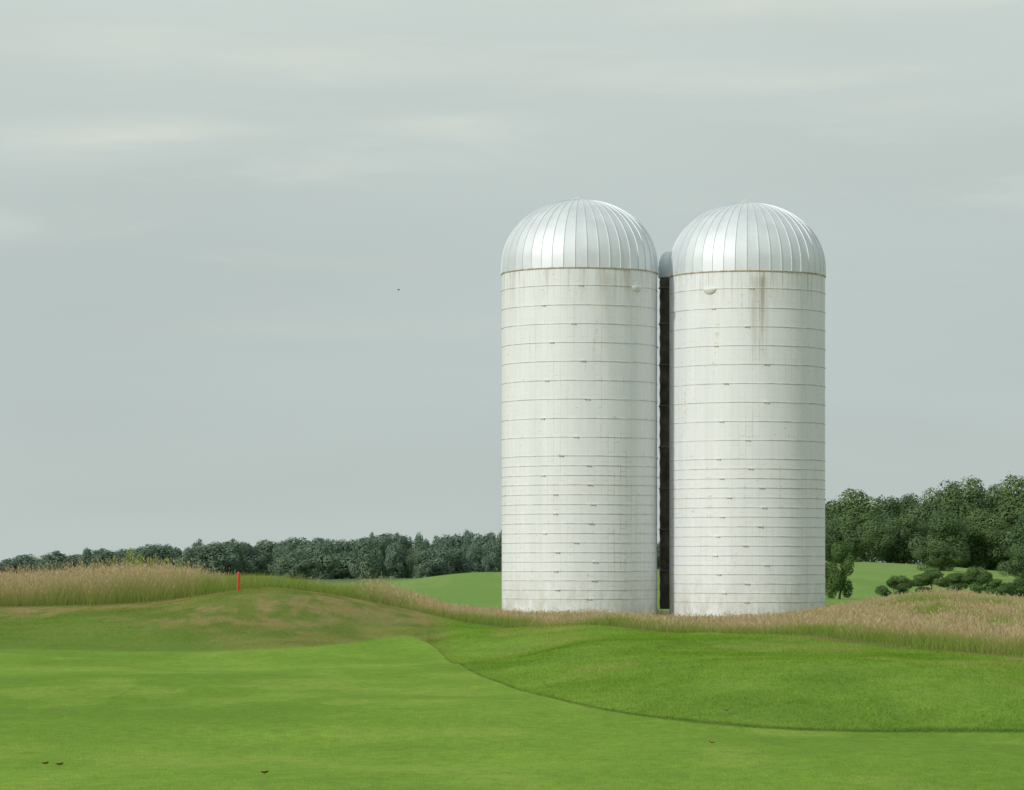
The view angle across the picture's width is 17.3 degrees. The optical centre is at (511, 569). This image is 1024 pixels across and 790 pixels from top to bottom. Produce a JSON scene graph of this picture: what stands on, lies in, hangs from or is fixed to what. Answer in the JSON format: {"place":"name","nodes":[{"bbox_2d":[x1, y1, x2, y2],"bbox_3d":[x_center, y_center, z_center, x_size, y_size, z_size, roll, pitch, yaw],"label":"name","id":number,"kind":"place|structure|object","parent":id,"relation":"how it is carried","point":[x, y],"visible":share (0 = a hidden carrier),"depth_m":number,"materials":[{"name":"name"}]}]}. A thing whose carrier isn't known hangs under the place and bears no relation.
{"place":"outdoors","nodes":[
{"label":"outdoors","id":0,"kind":"place"},
{"bbox_2d":[0,562,1023,789],"bbox_3d":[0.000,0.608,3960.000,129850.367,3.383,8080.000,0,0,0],"label":"ground","id":1,"kind":"structure","parent":0,"point":[394,711],"depth_m":38.81,"materials":[{"name":"green plant"}]},
{"bbox_2d":[0,562,14,572],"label":"woodland tree","id":2,"kind":"object","parent":1,"relation":"on","point":[2,565],"visible":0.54,"depth_m":941.23,"materials":[{"name":"green plant"}]},
{"bbox_2d":[0,563,24,575],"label":"woodland tree","id":3,"kind":"object","parent":1,"relation":"on","point":[13,565],"visible":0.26,"depth_m":960.83,"materials":[{"name":"green plant"}]},
{"bbox_2d":[0,557,29,568],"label":"woodland tree","id":4,"kind":"object","parent":1,"relation":"on","point":[4,561],"visible":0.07,"depth_m":991.14,"materials":[{"name":"green plant"}]},
{"bbox_2d":[9,554,36,572],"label":"woodland tree","id":5,"kind":"object","parent":1,"relation":"on","point":[27,559],"visible":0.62,"depth_m":961.19,"materials":[{"name":"green plant"}]},
{"bbox_2d":[34,559,66,572],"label":"woodland tree","id":6,"kind":"object","parent":1,"relation":"on","point":[43,563],"visible":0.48,"depth_m":928.17,"materials":[{"name":"green plant"}]},
{"bbox_2d":[33,550,77,570],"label":"woodland tree","id":7,"kind":"object","parent":1,"relation":"on","point":[59,556],"visible":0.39,"depth_m":939.24,"materials":[{"name":"green plant"}]},
{"bbox_2d":[67,554,79,568],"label":"woodland tree","id":8,"kind":"object","parent":1,"relation":"on","point":[75,556],"visible":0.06,"depth_m":1026.57,"materials":[{"name":"green plant"}]},
{"bbox_2d":[76,547,96,569],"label":"woodland tree","id":9,"kind":"object","parent":1,"relation":"on","point":[86,554],"visible":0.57,"depth_m":937.57,"materials":[{"name":"green plant"}]},
{"bbox_2d":[77,549,118,570],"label":"woodland tree","id":10,"kind":"object","parent":1,"relation":"on","point":[95,552],"visible":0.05,"depth_m":983.17,"materials":[{"name":"green plant"}]},
{"bbox_2d":[91,548,120,568],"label":"woodland tree","id":11,"kind":"object","parent":1,"relation":"on","point":[103,554],"visible":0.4,"depth_m":948.64,"materials":[{"name":"green plant"}]},
{"bbox_2d":[115,548,135,560],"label":"woodland tree","id":12,"kind":"object","parent":1,"relation":"on","point":[121,551],"visible":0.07,"depth_m":979.72,"materials":[{"name":"green plant"}]},
{"bbox_2d":[122,547,135,570],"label":"leafy weed","id":13,"kind":"object","parent":1,"relation":"on","point":[128,558],"visible":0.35,"depth_m":107.99,"materials":[{"name":"green plant"}]},
{"bbox_2d":[122,546,145,565],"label":"woodland tree","id":14,"kind":"object","parent":1,"relation":"on","point":[136,551],"visible":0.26,"depth_m":936.12,"materials":[{"name":"green plant"}]},
{"bbox_2d":[135,552,143,566],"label":"leafy weed","id":15,"kind":"object","parent":1,"relation":"on","point":[141,561],"visible":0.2,"depth_m":105.00,"materials":[{"name":"green plant"}]},
{"bbox_2d":[135,544,174,568],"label":"woodland tree","id":16,"kind":"object","parent":1,"relation":"on","point":[162,552],"visible":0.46,"depth_m":929.98,"materials":[{"name":"green plant"}]},
{"bbox_2d":[161,557,170,571],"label":"leafy weed","id":17,"kind":"object","parent":1,"relation":"on","point":[166,561],"visible":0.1,"depth_m":107.91,"materials":[{"name":"green plant"}]},
{"bbox_2d":[164,543,176,570],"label":"woodland tree","id":18,"kind":"object","parent":1,"relation":"on","point":[170,546],"visible":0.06,"depth_m":993.25,"materials":[{"name":"green plant"}]},
{"bbox_2d":[172,547,182,571],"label":"woodland tree","id":19,"kind":"object","parent":1,"relation":"on","point":[178,551],"visible":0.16,"depth_m":1014.79,"materials":[{"name":"green plant"}]},
{"bbox_2d":[175,546,199,571],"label":"woodland tree","id":20,"kind":"object","parent":1,"relation":"on","point":[188,555],"visible":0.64,"depth_m":950.23,"materials":[{"name":"green plant"}]},
{"bbox_2d":[191,538,206,571],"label":"woodland tree","id":21,"kind":"object","parent":1,"relation":"on","point":[196,545],"visible":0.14,"depth_m":966.17,"materials":[{"name":"green plant"}]},
{"bbox_2d":[195,541,239,575],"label":"woodland tree","id":22,"kind":"object","parent":1,"relation":"on","point":[216,555],"visible":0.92,"depth_m":934.25,"materials":[{"name":"green plant"}]},
{"bbox_2d":[224,538,249,575],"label":"woodland tree","id":23,"kind":"object","parent":1,"relation":"on","point":[243,563],"visible":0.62,"depth_m":943.18,"materials":[{"name":"green plant"}]},
{"bbox_2d":[237,572,239,590],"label":"marker stake","id":24,"kind":"object","parent":1,"relation":"on","point":[238,579],"visible":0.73,"depth_m":84.97,"materials":[{"name":"red paint"}]},
{"bbox_2d":[237,542,266,575],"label":"woodland tree","id":25,"kind":"object","parent":1,"relation":"on","point":[249,551],"visible":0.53,"depth_m":1003.00,"materials":[{"name":"green plant"}]},
{"bbox_2d":[251,544,274,575],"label":"woodland tree","id":26,"kind":"object","parent":1,"relation":"on","point":[263,568],"visible":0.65,"depth_m":1011.82,"materials":[{"name":"green plant"}]},
{"bbox_2d":[254,539,279,575],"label":"woodland tree","id":27,"kind":"object","parent":1,"relation":"on","point":[269,547],"visible":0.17,"depth_m":1030.69,"materials":[{"name":"green plant"}]},
{"bbox_2d":[268,545,282,575],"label":"woodland tree","id":28,"kind":"object","parent":1,"relation":"on","point":[277,553],"visible":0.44,"depth_m":930.16,"materials":[{"name":"green plant"}]},
{"bbox_2d":[281,544,294,567],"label":"woodland tree","id":29,"kind":"object","parent":1,"relation":"on","point":[286,550],"visible":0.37,"depth_m":921.12,"materials":[{"name":"green plant"}]},
{"bbox_2d":[274,552,309,579],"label":"woodland tree","id":30,"kind":"object","parent":1,"relation":"on","point":[293,564],"visible":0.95,"depth_m":673.29,"materials":[{"name":"green plant"}]},
{"bbox_2d":[273,537,310,575],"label":"woodland tree","id":31,"kind":"object","parent":1,"relation":"on","point":[295,544],"visible":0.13,"depth_m":1021.13,"materials":[{"name":"green plant"}]},
{"bbox_2d":[286,549,318,579],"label":"woodland tree","id":32,"kind":"object","parent":1,"relation":"on","point":[313,564],"visible":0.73,"depth_m":677.65,"materials":[{"name":"green plant"}]},
{"bbox_2d":[299,540,309,552],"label":"woodland tree","id":33,"kind":"object","parent":1,"relation":"on","point":[304,544],"visible":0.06,"depth_m":993.78,"materials":[{"name":"green plant"}]},
{"bbox_2d":[294,544,321,578],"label":"woodland tree","id":34,"kind":"object","parent":1,"relation":"on","point":[312,550],"visible":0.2,"depth_m":697.77,"materials":[{"name":"green plant"}]},
{"bbox_2d":[304,537,331,549],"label":"woodland tree","id":35,"kind":"object","parent":1,"relation":"on","point":[318,540],"visible":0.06,"depth_m":972.04,"materials":[{"name":"green plant"}]},
{"bbox_2d":[311,542,339,578],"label":"woodland tree","id":36,"kind":"object","parent":1,"relation":"on","point":[322,556],"visible":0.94,"depth_m":686.39,"materials":[{"name":"green plant"}]},
{"bbox_2d":[323,538,339,571],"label":"woodland tree","id":37,"kind":"object","parent":1,"relation":"on","point":[329,545],"visible":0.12,"depth_m":921.81,"materials":[{"name":"green plant"}]},
{"bbox_2d":[331,539,355,554],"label":"woodland tree","id":38,"kind":"object","parent":1,"relation":"on","point":[339,546],"visible":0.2,"depth_m":930.93,"materials":[{"name":"green plant"}]},
{"bbox_2d":[331,551,357,578],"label":"woodland tree","id":39,"kind":"object","parent":1,"relation":"on","point":[341,571],"visible":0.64,"depth_m":700.76,"materials":[{"name":"green plant"}]},
{"bbox_2d":[341,551,361,578],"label":"woodland tree","id":40,"kind":"object","parent":1,"relation":"on","point":[352,555],"visible":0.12,"depth_m":718.32,"materials":[{"name":"green plant"}]},
{"bbox_2d":[348,537,381,578],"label":"woodland tree","id":41,"kind":"object","parent":1,"relation":"on","point":[367,551],"visible":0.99,"depth_m":673.66,"materials":[{"name":"green plant"}]},
{"bbox_2d":[372,537,383,577],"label":"woodland tree","id":42,"kind":"object","parent":1,"relation":"on","point":[375,541],"visible":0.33,"depth_m":718.51,"materials":[{"name":"green plant"}]},
{"bbox_2d":[379,535,391,577],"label":"woodland tree","id":43,"kind":"object","parent":1,"relation":"on","point":[383,547],"visible":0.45,"depth_m":721.91,"materials":[{"name":"green plant"}]},
{"bbox_2d":[368,533,411,575],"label":"woodland tree","id":44,"kind":"object","parent":1,"relation":"on","point":[392,540],"visible":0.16,"depth_m":950.95,"materials":[{"name":"green plant"}]},
{"bbox_2d":[384,542,410,577],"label":"woodland tree","id":45,"kind":"object","parent":1,"relation":"on","point":[393,563],"visible":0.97,"depth_m":686.80,"materials":[{"name":"green plant"}]},
{"bbox_2d":[393,532,406,574],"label":"woodland tree","id":46,"kind":"object","parent":1,"relation":"on","point":[400,540],"visible":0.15,"depth_m":948.65,"materials":[{"name":"green plant"}]},
{"bbox_2d":[393,535,415,573],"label":"woodland tree","id":47,"kind":"object","parent":1,"relation":"on","point":[408,545],"visible":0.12,"depth_m":951.06,"materials":[{"name":"green plant"}]},
{"bbox_2d":[400,549,414,577],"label":"woodland tree","id":48,"kind":"object","parent":1,"relation":"on","point":[408,571],"visible":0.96,"depth_m":688.41,"materials":[{"name":"green plant"}]},
{"bbox_2d":[410,532,422,574],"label":"woodland tree","id":49,"kind":"object","parent":1,"relation":"on","point":[420,537],"visible":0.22,"depth_m":936.85,"materials":[{"name":"green plant"}]},
{"bbox_2d":[413,539,425,577],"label":"woodland tree","id":50,"kind":"object","parent":1,"relation":"on","point":[418,574],"visible":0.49,"depth_m":723.41,"materials":[{"name":"green plant"}]},
{"bbox_2d":[422,538,430,575],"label":"woodland tree","id":51,"kind":"object","parent":1,"relation":"on","point":[427,544],"visible":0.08,"depth_m":989.03,"materials":[{"name":"green plant"}]},
{"bbox_2d":[416,546,454,576],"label":"woodland tree","id":52,"kind":"object","parent":1,"relation":"on","point":[434,562],"visible":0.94,"depth_m":672.82,"materials":[{"name":"green plant"}]},
{"bbox_2d":[430,535,440,574],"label":"woodland tree","id":53,"kind":"object","parent":1,"relation":"on","point":[435,541],"visible":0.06,"depth_m":990.52,"materials":[{"name":"green plant"}]},
{"bbox_2d":[435,538,453,575],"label":"woodland tree","id":54,"kind":"object","parent":1,"relation":"on","point":[444,545],"visible":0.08,"depth_m":708.81,"materials":[{"name":"green plant"}]},
{"bbox_2d":[438,533,460,550],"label":"woodland tree","id":55,"kind":"object","parent":1,"relation":"on","point":[451,540],"visible":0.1,"depth_m":935.72,"materials":[{"name":"green plant"}]},
{"bbox_2d":[437,547,471,573],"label":"woodland tree","id":56,"kind":"object","parent":1,"relation":"on","point":[458,563],"visible":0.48,"depth_m":691.07,"materials":[{"name":"green plant"}]},
{"bbox_2d":[449,533,463,572],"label":"woodland tree","id":57,"kind":"object","parent":1,"relation":"on","point":[458,539],"visible":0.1,"depth_m":980.41,"materials":[{"name":"green plant"}]},
{"bbox_2d":[461,535,470,572],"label":"woodland tree","id":58,"kind":"object","parent":1,"relation":"on","point":[466,543],"visible":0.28,"depth_m":725.51,"materials":[{"name":"green plant"}]},
{"bbox_2d":[463,529,474,538],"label":"woodland tree","id":59,"kind":"object","parent":1,"relation":"on","point":[466,532],"visible":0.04,"depth_m":1015.57,"materials":[{"name":"green plant"}]},
{"bbox_2d":[465,542,485,572],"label":"woodland tree","id":60,"kind":"object","parent":1,"relation":"on","point":[472,554],"visible":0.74,"depth_m":705.65,"materials":[{"name":"green plant"}]},
{"bbox_2d":[468,533,489,572],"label":"woodland tree","id":61,"kind":"object","parent":1,"relation":"on","point":[481,539],"visible":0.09,"depth_m":963.24,"materials":[{"name":"green plant"}]},
{"bbox_2d":[481,538,501,571],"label":"woodland tree","id":62,"kind":"object","parent":1,"relation":"on","point":[491,563],"visible":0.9,"depth_m":676.47,"materials":[{"name":"green plant"}]},
{"bbox_2d":[487,532,495,543],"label":"woodland tree","id":63,"kind":"object","parent":1,"relation":"on","point":[490,535],"visible":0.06,"depth_m":978.00,"materials":[{"name":"green plant"}]},
{"bbox_2d":[494,529,501,571],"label":"woodland tree","id":64,"kind":"object","parent":1,"relation":"on","point":[499,537],"visible":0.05,"depth_m":930.86,"materials":[{"name":"green plant"}]},
{"bbox_2d":[0,553,1023,657],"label":"tall grass","id":65,"kind":"structure","parent":1,"relation":"on","point":[971,622],"depth_m":87.43,"materials":[{"name":"beige plant"}]},
{"bbox_2d":[501,195,657,614],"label":"silo","id":66,"kind":"object","parent":1,"relation":"on","point":[579,402],"visible":0.99,"depth_m":127.43,"materials":[{"name":"concrete"}]},
{"bbox_2d":[657,542,659,568],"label":"woodland tree","id":67,"kind":"object","parent":1,"relation":"on","point":[658,551],"visible":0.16,"depth_m":697.72,"materials":[{"name":"green plant"}]},
{"bbox_2d":[658,198,825,616],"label":"silo","id":68,"kind":"object","parent":1,"relation":"on","point":[741,406],"visible":0.97,"depth_m":127.48,"materials":[{"name":"concrete"}]},
{"bbox_2d":[825,498,839,561],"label":"broadleaf tree","id":69,"kind":"object","parent":1,"relation":"on","point":[828,505],"visible":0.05,"depth_m":454.02,"materials":[{"name":"green plant"}]},
{"bbox_2d":[825,541,854,598],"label":"tree","id":70,"kind":"object","parent":1,"relation":"on","point":[836,581],"visible":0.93,"depth_m":204.74,"materials":[{"name":"green plant"}]},
{"bbox_2d":[825,515,860,561],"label":"broadleaf tree","id":71,"kind":"object","parent":1,"relation":"on","point":[836,529],"visible":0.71,"depth_m":423.60,"materials":[{"name":"green plant"}]},
{"bbox_2d":[828,488,886,561],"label":"broadleaf tree","id":72,"kind":"object","parent":1,"relation":"on","point":[859,511],"visible":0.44,"depth_m":449.17,"materials":[{"name":"green plant"}]},
{"bbox_2d":[842,520,897,562],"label":"broadleaf tree","id":73,"kind":"object","parent":1,"relation":"on","point":[869,540],"visible":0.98,"depth_m":420.72,"materials":[{"name":"green plant"}]},
{"bbox_2d":[873,494,905,562],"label":"broadleaf tree","id":74,"kind":"object","parent":1,"relation":"on","point":[891,506],"visible":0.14,"depth_m":459.41,"materials":[{"name":"green plant"}]},
{"bbox_2d":[875,575,914,596],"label":"shrub","id":75,"kind":"object","parent":1,"relation":"on","point":[901,585],"visible":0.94,"depth_m":214.87,"materials":[{"name":"green plant"}]},
{"bbox_2d":[881,512,925,563],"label":"broadleaf tree","id":76,"kind":"object","parent":1,"relation":"on","point":[903,528],"visible":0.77,"depth_m":423.68,"materials":[{"name":"green plant"}]},
{"bbox_2d":[897,493,919,563],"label":"broadleaf tree","id":77,"kind":"object","parent":1,"relation":"on","point":[906,503],"visible":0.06,"depth_m":469.02,"materials":[{"name":"green plant"}]},
{"bbox_2d":[901,521,932,564],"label":"broadleaf tree","id":78,"kind":"object","parent":1,"relation":"on","point":[924,532],"visible":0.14,"depth_m":426.97,"materials":[{"name":"green plant"}]},
{"bbox_2d":[906,487,942,523],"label":"broadleaf tree","id":79,"kind":"object","parent":1,"relation":"on","point":[926,508],"visible":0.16,"depth_m":454.62,"materials":[{"name":"green plant"}]},
{"bbox_2d":[911,567,952,591],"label":"shrub","id":80,"kind":"object","parent":1,"relation":"on","point":[929,576],"visible":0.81,"depth_m":229.56,"materials":[{"name":"green plant"}]},
{"bbox_2d":[911,540,962,570],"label":"broadleaf tree","id":81,"kind":"object","parent":1,"relation":"on","point":[938,555],"visible":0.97,"depth_m":329.22,"materials":[{"name":"green plant"}]},
{"bbox_2d":[907,509,970,566],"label":"broadleaf tree","id":82,"kind":"object","parent":1,"relation":"on","point":[945,527],"visible":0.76,"depth_m":418.19,"materials":[{"name":"green plant"}]},
{"bbox_2d":[933,572,981,591],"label":"shrub","id":83,"kind":"object","parent":1,"relation":"on","point":[955,579],"visible":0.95,"depth_m":224.54,"materials":[{"name":"green plant"}]},
{"bbox_2d":[935,475,992,567],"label":"broadleaf tree","id":84,"kind":"object","parent":1,"relation":"on","point":[952,498],"visible":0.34,"depth_m":448.82,"materials":[{"name":"green plant"}]},
{"bbox_2d":[955,518,985,568],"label":"broadleaf tree","id":85,"kind":"object","parent":1,"relation":"on","point":[966,566],"visible":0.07,"depth_m":428.70,"materials":[{"name":"green plant"}]},
{"bbox_2d":[961,566,995,593],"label":"shrub","id":86,"kind":"object","parent":1,"relation":"on","point":[984,577],"visible":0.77,"depth_m":224.25,"materials":[{"name":"green plant"}]},
{"bbox_2d":[959,508,1009,569],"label":"broadleaf tree","id":87,"kind":"object","parent":1,"relation":"on","point":[982,540],"visible":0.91,"depth_m":423.55,"materials":[{"name":"green plant"}]},
{"bbox_2d":[976,579,1005,596],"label":"shrub","id":88,"kind":"object","parent":1,"relation":"on","point":[994,583],"visible":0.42,"depth_m":209.79,"materials":[{"name":"green plant"}]},
{"bbox_2d":[983,483,1003,569],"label":"broadleaf tree","id":89,"kind":"object","parent":1,"relation":"on","point":[989,493],"visible":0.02,"depth_m":458.51,"materials":[{"name":"green plant"}]},
{"bbox_2d":[988,520,1017,570],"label":"broadleaf tree","id":90,"kind":"object","parent":1,"relation":"on","point":[1007,526],"visible":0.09,"depth_m":427.85,"materials":[{"name":"green plant"}]},
{"bbox_2d":[987,474,1023,562],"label":"broadleaf tree","id":91,"kind":"object","parent":1,"relation":"on","point":[1011,508],"visible":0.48,"depth_m":449.17,"materials":[{"name":"green plant"}]},
{"bbox_2d":[994,577,1023,597],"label":"shrub","id":92,"kind":"object","parent":1,"relation":"on","point":[1017,584],"visible":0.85,"depth_m":189.69,"materials":[{"name":"green plant"}]},
{"bbox_2d":[995,544,1023,578],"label":"broadleaf tree","id":93,"kind":"object","parent":1,"relation":"on","point":[1016,563],"visible":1,"depth_m":299.14,"materials":[{"name":"green plant"}]},
{"bbox_2d":[998,513,1023,558],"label":"broadleaf tree","id":94,"kind":"object","parent":1,"relation":"on","point":[1016,537],"visible":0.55,"depth_m":419.81,"materials":[{"name":"green plant"}]},
{"bbox_2d":[0,587,1023,732],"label":"rough grass","id":95,"kind":"structure","parent":0,"point":[825,658],"depth_m":51.09,"materials":[{"name":"green plant"}]},
{"bbox_2d":[0,0,1023,569],"label":"sky","id":96,"kind":"structure","parent":0,"point":[215,215],"materials":[{"name":"grey"}]}
]}

